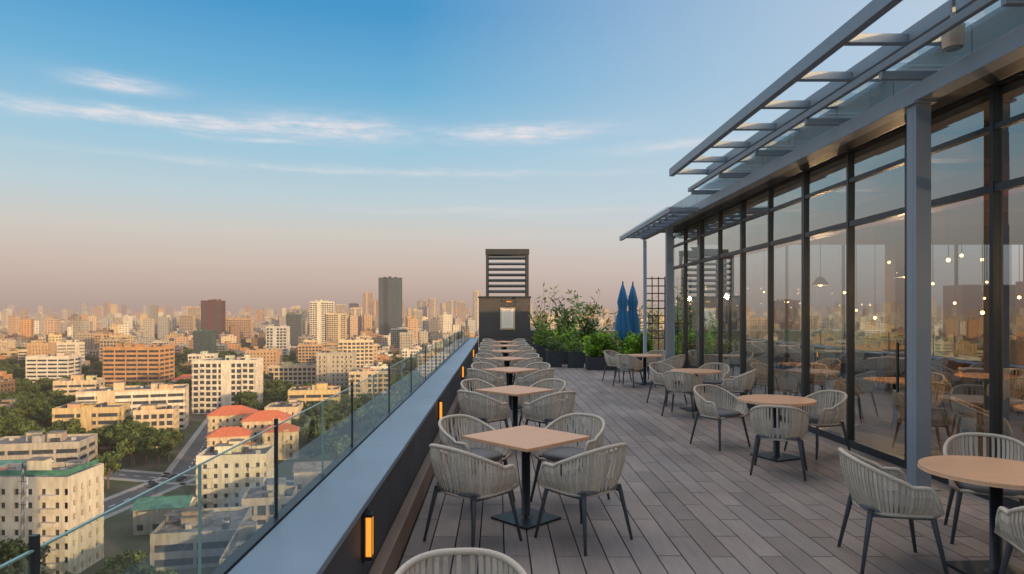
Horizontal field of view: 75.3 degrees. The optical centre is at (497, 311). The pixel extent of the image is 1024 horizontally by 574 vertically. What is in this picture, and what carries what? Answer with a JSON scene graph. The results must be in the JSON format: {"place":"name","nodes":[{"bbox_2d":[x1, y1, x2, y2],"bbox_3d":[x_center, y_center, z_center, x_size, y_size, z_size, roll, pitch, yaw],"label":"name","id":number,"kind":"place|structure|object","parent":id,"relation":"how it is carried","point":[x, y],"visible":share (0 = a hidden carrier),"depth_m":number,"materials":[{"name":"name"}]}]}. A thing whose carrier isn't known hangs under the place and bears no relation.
{"place":"outdoors","nodes":[
{"label":"outdoors","id":0,"kind":"place"},
{"bbox_2d":[27,339,55,355],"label":"apartment building","id":1,"kind":"structure","parent":0,"point":[39,347],"depth_m":634.65,"materials":[{"name":"concrete"}]},
{"bbox_2d":[25,352,80,382],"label":"white striped building","id":2,"kind":"structure","parent":0,"point":[59,365],"depth_m":526.76,"materials":[{"name":"concrete"}]},
{"bbox_2d":[56,339,84,360],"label":"apartment building","id":3,"kind":"structure","parent":0,"point":[76,347],"depth_m":710.01,"materials":[{"name":"concrete"}]},
{"bbox_2d":[76,381,188,428],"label":"long office building","id":4,"kind":"structure","parent":0,"point":[136,396],"depth_m":346.77,"materials":[{"name":"concrete"}]},
{"bbox_2d":[102,342,174,385],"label":"orange apartment building","id":5,"kind":"structure","parent":0,"point":[132,362],"depth_m":499.62,"materials":[{"name":"concrete"}]},
{"bbox_2d":[104,416,207,519],"bbox_3d":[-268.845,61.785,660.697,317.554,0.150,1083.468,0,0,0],"label":"road","id":6,"kind":"structure","parent":0,"point":[190,451],"depth_m":250.36,"materials":[{"name":"grey asphalt"}]},
{"bbox_2d":[180,314,194,334],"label":"apartment tower","id":7,"kind":"structure","parent":0,"point":[187,322],"depth_m":1490.23,"materials":[{"name":"concrete"}]},
{"bbox_2d":[104,469,293,485],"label":"road","id":8,"kind":"structure","parent":0,"point":[133,475],"depth_m":247.73,"materials":[{"name":"asphalt"}]},
{"bbox_2d":[8,313,415,573],"bbox_3d":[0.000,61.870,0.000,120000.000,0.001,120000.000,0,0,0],"label":"ground","id":9,"kind":"structure","parent":0,"point":[119,536],"depth_m":240.70,"materials":[{"name":"soil"}]},
{"bbox_2d":[0,419,97,462],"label":"apartment block","id":10,"kind":"structure","parent":9,"relation":"on","point":[61,446],"depth_m":256.50,"materials":[{"name":"concrete"}]},
{"bbox_2d":[0,457,103,573],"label":"white rooftop building","id":11,"kind":"structure","parent":9,"relation":"on","point":[58,505],"depth_m":153.55,"materials":[{"name":"concrete"}]},
{"bbox_2d":[0,459,98,475],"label":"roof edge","id":12,"kind":"object","parent":11,"relation":"on","point":[46,472],"visible":0.96,"depth_m":153.63,"materials":[{"name":"metal"}]},
{"bbox_2d":[53,374,104,396],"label":"apartment building","id":13,"kind":"structure","parent":9,"relation":"on","point":[73,384],"depth_m":401.84,"materials":[{"name":"concrete"}]},
{"bbox_2d":[52,401,129,448],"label":"apartment building","id":14,"kind":"structure","parent":9,"relation":"on","point":[91,415],"depth_m":299.96,"materials":[{"name":"concrete"}]},
{"bbox_2d":[133,403,178,447],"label":"cream building","id":15,"kind":"structure","parent":9,"relation":"on","point":[161,416],"depth_m":302.79,"materials":[{"name":"concrete"}]},
{"bbox_2d":[130,495,196,534],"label":"warehouse shed","id":16,"kind":"structure","parent":9,"relation":"on","point":[149,513],"depth_m":185.22,"materials":[{"name":"metal"}]},
{"bbox_2d":[150,506,251,570],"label":"apartment block","id":17,"kind":"structure","parent":9,"relation":"on","point":[174,540],"depth_m":161.36,"materials":[{"name":"concrete"}]},
{"bbox_2d":[193,329,215,352],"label":"dark green glass tower","id":18,"kind":"structure","parent":9,"relation":"on","point":[204,340],"depth_m":731.12,"materials":[{"name":"glass"}]},
{"bbox_2d":[192,354,262,413],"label":"white office building","id":19,"kind":"structure","parent":9,"relation":"on","point":[218,383],"depth_m":404.02,"materials":[{"name":"concrete"}]},
{"bbox_2d":[205,426,253,447],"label":"orange roof house","id":20,"kind":"structure","parent":9,"relation":"on","point":[221,435],"depth_m":273.77,"materials":[{"name":"tile"}]},
{"bbox_2d":[206,405,257,433],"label":"orange roof house","id":21,"kind":"structure","parent":9,"relation":"on","point":[227,416],"depth_m":310.00,"materials":[{"name":"tile"}]},
{"bbox_2d":[219,521,262,564],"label":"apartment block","id":22,"kind":"structure","parent":9,"relation":"on","point":[245,531],"depth_m":151.75,"materials":[{"name":"concrete"}]},
{"bbox_2d":[245,346,281,374],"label":"apartment building","id":23,"kind":"structure","parent":9,"relation":"on","point":[272,356],"depth_m":630.89,"materials":[{"name":"concrete"}]},
{"bbox_2d":[241,477,296,524],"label":"apartment block","id":24,"kind":"structure","parent":9,"relation":"on","point":[260,500],"depth_m":187.98,"materials":[{"name":"concrete"}]},
{"bbox_2d":[264,398,302,434],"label":"apartment building","id":25,"kind":"structure","parent":9,"relation":"on","point":[293,406],"depth_m":331.64,"materials":[{"name":"concrete"}]},
{"bbox_2d":[286,312,302,345],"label":"glass office tower","id":26,"kind":"structure","parent":9,"relation":"on","point":[294,321],"depth_m":956.12,"materials":[{"name":"glass"}]},
{"bbox_2d":[292,461,332,492],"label":"warehouse shed","id":27,"kind":"structure","parent":9,"relation":"on","point":[306,474],"depth_m":228.23,"materials":[{"name":"metal"}]},
{"bbox_2d":[288,382,340,420],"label":"apartment building","id":28,"kind":"structure","parent":9,"relation":"on","point":[317,392],"depth_m":368.18,"materials":[{"name":"concrete"}]},
{"bbox_2d":[310,300,333,345],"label":"white apartment tower","id":29,"kind":"structure","parent":9,"relation":"on","point":[320,309],"depth_m":1048.23,"materials":[{"name":"concrete"}]},
{"bbox_2d":[316,349,355,397],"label":"apartment building","id":30,"kind":"structure","parent":9,"relation":"on","point":[333,366],"depth_m":467.07,"materials":[{"name":"concrete"}]},
{"bbox_2d":[326,313,346,340],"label":"white apartment tower","id":31,"kind":"structure","parent":9,"relation":"on","point":[336,326],"depth_m":1050.34,"materials":[{"name":"concrete"}]},
{"bbox_2d":[338,336,373,368],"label":"apartment building","id":32,"kind":"structure","parent":9,"relation":"on","point":[363,348],"depth_m":575.63,"materials":[{"name":"concrete"}]},
{"bbox_2d":[379,276,401,334],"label":"dark office tower","id":33,"kind":"structure","parent":9,"relation":"on","point":[390,303],"depth_m":1310.28,"materials":[{"name":"glass"}]},
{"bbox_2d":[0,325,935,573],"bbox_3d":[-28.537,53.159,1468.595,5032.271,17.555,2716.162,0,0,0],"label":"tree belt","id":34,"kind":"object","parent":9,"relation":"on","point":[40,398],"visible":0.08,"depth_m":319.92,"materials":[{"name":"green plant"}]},
{"bbox_2d":[0,299,942,352],"bbox_3d":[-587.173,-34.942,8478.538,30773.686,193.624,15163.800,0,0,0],"label":"distant city","id":35,"kind":"object","parent":9,"relation":"on","point":[22,327],"visible":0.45,"depth_m":1532.12},
{"bbox_2d":[201,299,224,338],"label":"dark red tower","id":36,"kind":"structure","parent":0,"point":[213,314],"depth_m":1248.35,"materials":[{"name":"concrete"}]},
{"bbox_2d":[196,432,273,507],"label":"white low building","id":37,"kind":"structure","parent":0,"point":[230,477],"depth_m":207.38,"materials":[{"name":"concrete"}]},
{"bbox_2d":[225,317,252,339],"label":"apartment tower","id":38,"kind":"structure","parent":0,"point":[246,327],"depth_m":1305.42,"materials":[{"name":"concrete"}]},
{"bbox_2d":[240,410,292,445],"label":"orange roof house","id":39,"kind":"structure","parent":0,"point":[257,422],"depth_m":293.89,"materials":[{"name":"tile"}]},
{"bbox_2d":[266,318,289,357],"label":"apartment tower","id":40,"kind":"structure","parent":0,"point":[277,337],"depth_m":751.51,"materials":[{"name":"concrete"}]},
{"bbox_2d":[260,423,299,459],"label":"orange roof house","id":41,"kind":"structure","parent":0,"point":[288,441],"depth_m":277.55,"materials":[{"name":"concrete"}]},
{"bbox_2d":[273,361,315,385],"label":"apartment building","id":42,"kind":"structure","parent":0,"point":[298,374],"depth_m":502.90,"materials":[{"name":"concrete"}]},
{"bbox_2d":[298,342,322,362],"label":"apartment building","id":43,"kind":"structure","parent":0,"point":[307,353],"depth_m":702.20,"materials":[{"name":"concrete"}]},
{"bbox_2d":[349,367,387,406],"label":"apartment building","id":44,"kind":"structure","parent":0,"point":[357,375],"depth_m":430.66,"materials":[{"name":"concrete"}]},
{"bbox_2d":[416,350,448,376],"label":"apartment building","id":45,"kind":"structure","parent":0,"point":[428,362],"depth_m":609.91,"materials":[{"name":"concrete"}]},
{"bbox_2d":[0,0,1022,312],"label":"sky","id":46,"kind":"structure","parent":0,"point":[258,154],"materials":[{"name":"blue"}]},
{"bbox_3d":[9.440,32.050,3.200,21.320,59.640,56.600,0,0,0],"label":"terrace building","id":47,"kind":"object","parent":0,"visible":0},
{"bbox_2d":[395,353,1023,573],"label":"terrace deck","id":48,"kind":"structure","parent":47,"relation":"on","point":[701,503],"depth_m":6.19,"materials":[{"name":"grey wood"}]},
{"bbox_2d":[322,341,477,573],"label":"parapet wall","id":49,"kind":"structure","parent":48,"relation":"on","point":[387,501],"depth_m":5.25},
{"bbox_2d":[0,326,469,573],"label":"glass balustrade","id":50,"kind":"object","parent":49,"relation":"attached to","point":[248,545],"visible":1,"depth_m":3.63,"materials":[{"name":"clear glass"}]},
{"bbox_2d":[227,338,478,573],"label":"cap","id":51,"kind":"object","parent":49,"relation":"on","point":[309,533],"visible":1,"depth_m":4.06,"materials":[{"name":"metal"}]},
{"bbox_2d":[362,508,374,562],"bbox_3d":[-0.790,1.370,4.070,0.064,0.300,0.110,0,0,0],"label":"wall sconce","id":52,"kind":"object","parent":49,"relation":"attached to","point":[368,553],"depth_m":4.04,"materials":[{"name":"glass"}]},
{"bbox_2d":[368,352,477,573],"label":"skirting","id":53,"kind":"object","parent":49,"relation":"attached to","point":[387,559],"visible":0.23,"depth_m":5.46,"materials":[{"name":"wood"}]},
{"bbox_2d":[395,548,526,573],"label":"woven armchair","id":54,"kind":"object","parent":48,"relation":"on","point":[502,563],"visible":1,"depth_m":2.92,"materials":[{"name":"wicker"}]},
{"bbox_2d":[423,443,521,547],"bbox_3d":[-0.217,1.458,5.408,0.642,0.829,0.623,0,0,44],"label":"woven armchair","id":55,"kind":"object","parent":48,"relation":"on","point":[458,482],"visible":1,"depth_m":5.19,"materials":[{"name":"wicker"}]},
{"bbox_2d":[435,414,514,501],"bbox_3d":[-0.243,1.458,6.537,0.622,0.829,0.642,0,0,41],"label":"woven armchair","id":56,"kind":"object","parent":48,"relation":"on","point":[497,454],"visible":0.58,"depth_m":6.65,"materials":[{"name":"wicker"}]},
{"bbox_2d":[455,390,510,440],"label":"woven armchair","id":57,"kind":"object","parent":48,"relation":"on","point":[478,410],"visible":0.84,"depth_m":8.84,"materials":[{"name":"wicker"}]},
{"bbox_2d":[460,379,508,427],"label":"woven armchair","id":58,"kind":"object","parent":48,"relation":"on","point":[499,397],"visible":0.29,"depth_m":10.35,"materials":[{"name":"wicker"}]},
{"bbox_2d":[467,368,504,395],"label":"woven armchair","id":59,"kind":"object","parent":48,"relation":"on","point":[500,382],"visible":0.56,"depth_m":12.22,"materials":[{"name":"wicker"}]},
{"bbox_2d":[478,249,530,354],"bbox_3d":[0.325,-0.460,30.012,2.330,4.660,2.055,0,0,0],"label":"menu kiosk","id":60,"kind":"object","parent":48,"relation":"on","point":[504,318],"visible":0.94,"depth_m":29.05,"materials":[{"name":"black metal"}]},
{"bbox_2d":[481,367,539,409],"bbox_3d":[0.260,1.495,13.000,0.820,0.750,0.820,0,0,45],"label":"square cafe table","id":61,"kind":"object","parent":48,"relation":"on","point":[509,370],"visible":0.66,"depth_m":12.93,"materials":[{"name":"brown wood"}]},
{"bbox_2d":[475,385,554,426],"bbox_3d":[0.260,1.495,9.600,0.820,0.750,0.820,0,0,44],"label":"square cafe table","id":62,"kind":"object","parent":48,"relation":"on","point":[514,391],"visible":0.62,"depth_m":9.56,"materials":[{"name":"brown wood"}]},
{"bbox_2d":[462,425,589,529],"bbox_3d":[0.260,1.495,6.000,0.820,0.750,0.820,0,0,-44],"label":"square cafe table","id":63,"kind":"object","parent":48,"relation":"on","point":[525,440],"visible":1,"depth_m":5.96,"materials":[{"name":"brown wood"}]},
{"bbox_2d":[515,368,553,412],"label":"woven armchair","id":64,"kind":"object","parent":48,"relation":"on","point":[539,376],"visible":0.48,"depth_m":12.20,"materials":[{"name":"wicker"}]},
{"bbox_2d":[528,311,556,361],"bbox_3d":[1.722,0.923,25.019,1.120,1.895,1.356,0,0,0],"label":"potted plant","id":65,"kind":"object","parent":48,"relation":"on","point":[540,347],"visible":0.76,"depth_m":24.75,"materials":[{"name":"green plant"}]},
{"bbox_2d":[518,378,567,431],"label":"woven armchair","id":66,"kind":"object","parent":48,"relation":"on","point":[523,399],"visible":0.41,"depth_m":10.36,"materials":[{"name":"wicker"}]},
{"bbox_2d":[521,391,577,445],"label":"woven armchair","id":67,"kind":"object","parent":48,"relation":"on","point":[543,415],"visible":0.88,"depth_m":8.77,"materials":[{"name":"wicker"}]},
{"bbox_2d":[540,334,567,366],"bbox_3d":[1.948,1.276,22.669,0.920,1.188,1.014,0,0,0],"label":"potted plant","id":68,"kind":"object","parent":48,"relation":"on","point":[553,358],"visible":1,"depth_m":22.55,"materials":[{"name":"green plant"}]},
{"bbox_2d":[551,293,582,345],"bbox_3d":[2.768,0.557,26.114,1.420,2.626,1.290,0,0,0],"label":"potted plant","id":69,"kind":"object","parent":48,"relation":"on","point":[568,322],"visible":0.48,"depth_m":26.07,"materials":[{"name":"green plant"}]},
{"bbox_2d":[549,307,585,363],"bbox_3d":[2.663,0.814,24.071,1.635,2.112,1.301,0,0,-17],"label":"potted plant","id":70,"kind":"object","parent":48,"relation":"on","point":[564,353],"visible":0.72,"depth_m":24.02,"materials":[{"name":"green plant"}]},
{"bbox_2d":[530,413,609,507],"bbox_3d":[0.740,1.458,6.603,0.642,0.829,0.622,0,0,38],"label":"woven armchair","id":71,"kind":"object","parent":48,"relation":"on","point":[555,454],"visible":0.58,"depth_m":6.67,"materials":[{"name":"wicker"}]},
{"bbox_2d":[562,330,584,367],"bbox_3d":[2.577,1.244,22.450,0.708,1.251,1.015,0,0,-10],"label":"potted plant","id":72,"kind":"object","parent":48,"relation":"on","point":[575,358],"visible":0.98,"depth_m":22.15,"materials":[{"name":"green plant"}]},
{"bbox_2d":[534,443,632,555],"bbox_3d":[0.728,1.458,5.461,0.642,0.829,0.623,0,0,-41],"label":"woven armchair","id":73,"kind":"object","parent":48,"relation":"on","point":[591,480],"visible":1,"depth_m":5.25,"materials":[{"name":"wicker"}]},
{"bbox_2d":[574,303,609,362],"bbox_3d":[3.507,0.734,24.508,1.307,2.272,1.199,0,0,0],"label":"potted plant","id":74,"kind":"object","parent":48,"relation":"on","point":[587,329],"visible":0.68,"depth_m":24.45,"materials":[{"name":"green plant"}]},
{"bbox_2d":[582,329,620,369],"bbox_3d":[3.400,1.199,21.584,1.334,1.342,0.978,0,0,0],"label":"hedge planter","id":75,"kind":"object","parent":48,"relation":"on","point":[597,346],"visible":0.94,"depth_m":21.38,"materials":[{"name":"green plant"}]},
{"bbox_2d":[602,350,631,381],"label":"woven armchair","id":76,"kind":"object","parent":48,"relation":"on","point":[609,356],"visible":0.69,"depth_m":17.97,"materials":[{"name":"wicker"}]},
{"bbox_2d":[614,281,630,347],"bbox_3d":[4.220,0.420,22.300,0.581,2.900,0.581,0,0,-9],"label":"closed patio umbrella","id":77,"kind":"object","parent":48,"relation":"on","point":[622,326],"visible":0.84,"depth_m":22.18,"materials":[{"name":"fabric"}]},
{"bbox_2d":[613,354,643,387],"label":"woven armchair","id":78,"kind":"object","parent":48,"relation":"on","point":[637,365],"visible":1,"depth_m":16.49,"materials":[{"name":"wicker"}]},
{"bbox_2d":[628,282,639,334],"bbox_3d":[4.620,0.420,22.600,0.581,2.900,0.581,0,0,-22],"label":"closed patio umbrella","id":79,"kind":"object","parent":48,"relation":"on","point":[633,313],"visible":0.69,"depth_m":22.48,"materials":[{"name":"fabric"}]},
{"bbox_2d":[617,329,655,370],"bbox_3d":[4.481,1.178,21.172,1.217,1.384,0.901,0,0,0],"label":"hedge planter","id":80,"kind":"object","parent":48,"relation":"on","point":[632,343],"visible":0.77,"depth_m":21.00,"materials":[{"name":"green plant"}]},
{"bbox_2d":[642,239,647,373],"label":"steel column","id":81,"kind":"structure","parent":48,"relation":"on","point":[644,296],"depth_m":20.16,"materials":[{"name":"metal"}]},
{"bbox_2d":[638,296,663,357],"bbox_3d":[6.470,0.586,27.512,1.481,2.569,1.182,0,0,-38],"label":"potted bamboo","id":82,"kind":"object","parent":48,"relation":"on","point":[661,346],"visible":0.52,"depth_m":27.48,"materials":[{"name":"green plant"}]},
{"bbox_2d":[647,277,664,353],"bbox_3d":[6.200,0.295,23.988,1.700,3.150,0.065,0,0,0],"label":"lattice screen","id":83,"kind":"object","parent":48,"relation":"on","point":[658,300],"visible":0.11,"depth_m":23.95,"materials":[{"name":"metal"}]},
{"bbox_2d":[646,362,686,406],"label":"woven armchair","id":84,"kind":"object","parent":48,"relation":"on","point":[658,379],"visible":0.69,"depth_m":13.51,"materials":[{"name":"wicker"}]},
{"bbox_2d":[664,226,674,371],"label":"steel column","id":85,"kind":"structure","parent":48,"relation":"on","point":[668,291],"depth_m":17.27,"materials":[{"name":"metal"}]},
{"bbox_2d":[661,371,702,418],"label":"woven armchair","id":86,"kind":"object","parent":48,"relation":"on","point":[687,389],"visible":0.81,"depth_m":11.76,"materials":[{"name":"wicker"}]},
{"bbox_2d":[670,368,721,411],"bbox_3d":[3.800,1.495,12.700,0.948,0.750,0.948,0,0,-7],"label":"round cafe table","id":87,"kind":"object","parent":48,"relation":"on","point":[695,371],"visible":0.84,"depth_m":12.67,"materials":[{"name":"brown wood"}]},
{"bbox_2d":[698,363,730,403],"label":"woven armchair","id":88,"kind":"object","parent":48,"relation":"on","point":[706,379],"visible":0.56,"depth_m":13.57,"materials":[{"name":"wicker"}]},
{"bbox_2d":[690,384,750,450],"bbox_3d":[3.108,1.458,9.322,0.642,0.829,0.622,0,0,-28],"label":"woven armchair","id":89,"kind":"object","parent":48,"relation":"on","point":[709,409],"visible":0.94,"depth_m":9.31,"materials":[{"name":"wicker"}]},
{"bbox_2d":[530,330,936,352],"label":"parapet wall","id":90,"kind":"structure","parent":48,"relation":"on","point":[830,341],"depth_m":30.20,"materials":[{"name":"paint"}]},
{"bbox_2d":[721,369,756,410],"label":"woven armchair","id":91,"kind":"object","parent":48,"relation":"on","point":[745,384],"visible":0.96,"depth_m":12.04,"materials":[{"name":"wicker"}]},
{"bbox_2d":[737,394,816,461],"bbox_3d":[3.600,1.495,8.550,0.948,0.750,0.948,0,0,-24],"label":"round cafe table","id":92,"kind":"object","parent":48,"relation":"on","point":[775,455],"visible":0.94,"depth_m":8.50,"materials":[{"name":"brown wood"}]},
{"bbox_2d":[749,405,808,480],"bbox_3d":[3.269,1.458,7.698,0.642,0.829,0.622,0,0,26],"label":"woven armchair","id":93,"kind":"object","parent":48,"relation":"on","point":[798,431],"visible":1,"depth_m":7.48,"materials":[{"name":"wicker"}]},
{"bbox_2d":[784,390,850,459],"bbox_3d":[4.244,1.458,8.757,0.623,0.829,0.642,0,0,-17],"label":"woven armchair","id":94,"kind":"object","parent":48,"relation":"on","point":[827,416],"visible":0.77,"depth_m":8.57,"materials":[{"name":"wicker"}]},
{"bbox_2d":[641,0,1023,238],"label":"steel pergola canopy","id":95,"kind":"object","parent":48,"relation":"on","point":[997,60],"visible":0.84,"depth_m":8.05,"materials":[{"name":"grey metal"}]},
{"bbox_2d":[619,207,698,240],"bbox_3d":[4.064,-2.248,17.450,0.689,0.115,5.900,0,0,0],"label":"glass canopy","id":96,"kind":"object","parent":95,"relation":"attached to","point":[651,225],"visible":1,"depth_m":16.61,"materials":[{"name":"metal"}]},
{"bbox_2d":[941,0,965,51],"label":"pendant lamp","id":97,"kind":"object","parent":95,"relation":"attached to","point":[952,40],"visible":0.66,"depth_m":6.20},
{"bbox_2d":[669,6,1023,508],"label":"restaurant pavilion","id":98,"kind":"structure","parent":48,"relation":"on","point":[850,199],"depth_m":11.89,"materials":[{"name":"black glass"}]},
{"bbox_2d":[795,364,833,403],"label":"woven armchair","id":99,"kind":"object","parent":98,"relation":"on","point":[827,368],"visible":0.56,"depth_m":13.41,"materials":[{"name":"wicker"}]},
{"bbox_2d":[811,358,840,390],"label":"woven armchair","id":100,"kind":"object","parent":98,"relation":"on","point":[835,370],"visible":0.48,"depth_m":14.90,"materials":[{"name":"wicker"}]},
{"bbox_2d":[822,372,863,423],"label":"woven armchair","id":101,"kind":"object","parent":98,"relation":"on","point":[832,382],"visible":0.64,"depth_m":11.27,"materials":[{"name":"wicker"}]},
{"bbox_2d":[863,377,904,423],"bbox_3d":[6.600,1.495,11.000,0.948,0.750,0.948,0,0,-45],"label":"round cafe table","id":102,"kind":"object","parent":98,"relation":"on","point":[891,380],"visible":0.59,"depth_m":10.97,"materials":[{"name":"brown wood"}]},
{"bbox_2d":[890,382,948,434],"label":"woven armchair","id":103,"kind":"object","parent":98,"relation":"on","point":[897,398],"visible":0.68,"depth_m":10.02,"materials":[{"name":"wicker"}]},
{"bbox_2d":[950,396,1013,459],"bbox_3d":[5.836,1.458,7.999,0.622,0.829,0.642,0,0,31],"label":"woven armchair","id":104,"kind":"object","parent":98,"relation":"on","point":[966,416],"visible":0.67,"depth_m":7.87,"materials":[{"name":"wicker"}]},
{"bbox_2d":[954,373,1019,409],"bbox_3d":[8.700,1.495,11.800,0.948,0.750,0.948,0,0,-45],"label":"round cafe table","id":105,"kind":"object","parent":98,"relation":"on","point":[985,376],"visible":0.62,"depth_m":11.77,"materials":[{"name":"brown wood"}]},
{"bbox_2d":[986,376,1023,420],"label":"woven armchair","id":106,"kind":"object","parent":98,"relation":"on","point":[1011,392],"visible":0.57,"depth_m":10.84,"materials":[{"name":"wicker"}]},
{"bbox_2d":[837,447,948,573],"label":"woven armchair","id":107,"kind":"object","parent":48,"relation":"on","point":[872,494],"visible":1,"depth_m":4.74,"materials":[{"name":"wicker"}]},
{"bbox_2d":[901,100,940,490],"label":"steel column","id":108,"kind":"structure","parent":48,"relation":"on","point":[918,280],"depth_m":7.00,"materials":[{"name":"grey metal"}]},
{"bbox_2d":[917,455,1023,573],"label":"round cafe table","id":109,"kind":"object","parent":48,"relation":"on","point":[996,475],"visible":0.91,"depth_m":4.71,"materials":[{"name":"brown wood"}]},
{"bbox_2d":[943,432,1023,543],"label":"woven armchair","id":110,"kind":"object","parent":48,"relation":"on","point":[953,444],"visible":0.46,"depth_m":5.62,"materials":[{"name":"wicker"}]},
{"bbox_2d":[994,506,1023,573],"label":"woven armchair","id":111,"kind":"object","parent":48,"relation":"on","point":[1006,521],"visible":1,"depth_m":4.09,"materials":[{"name":"wicker"}]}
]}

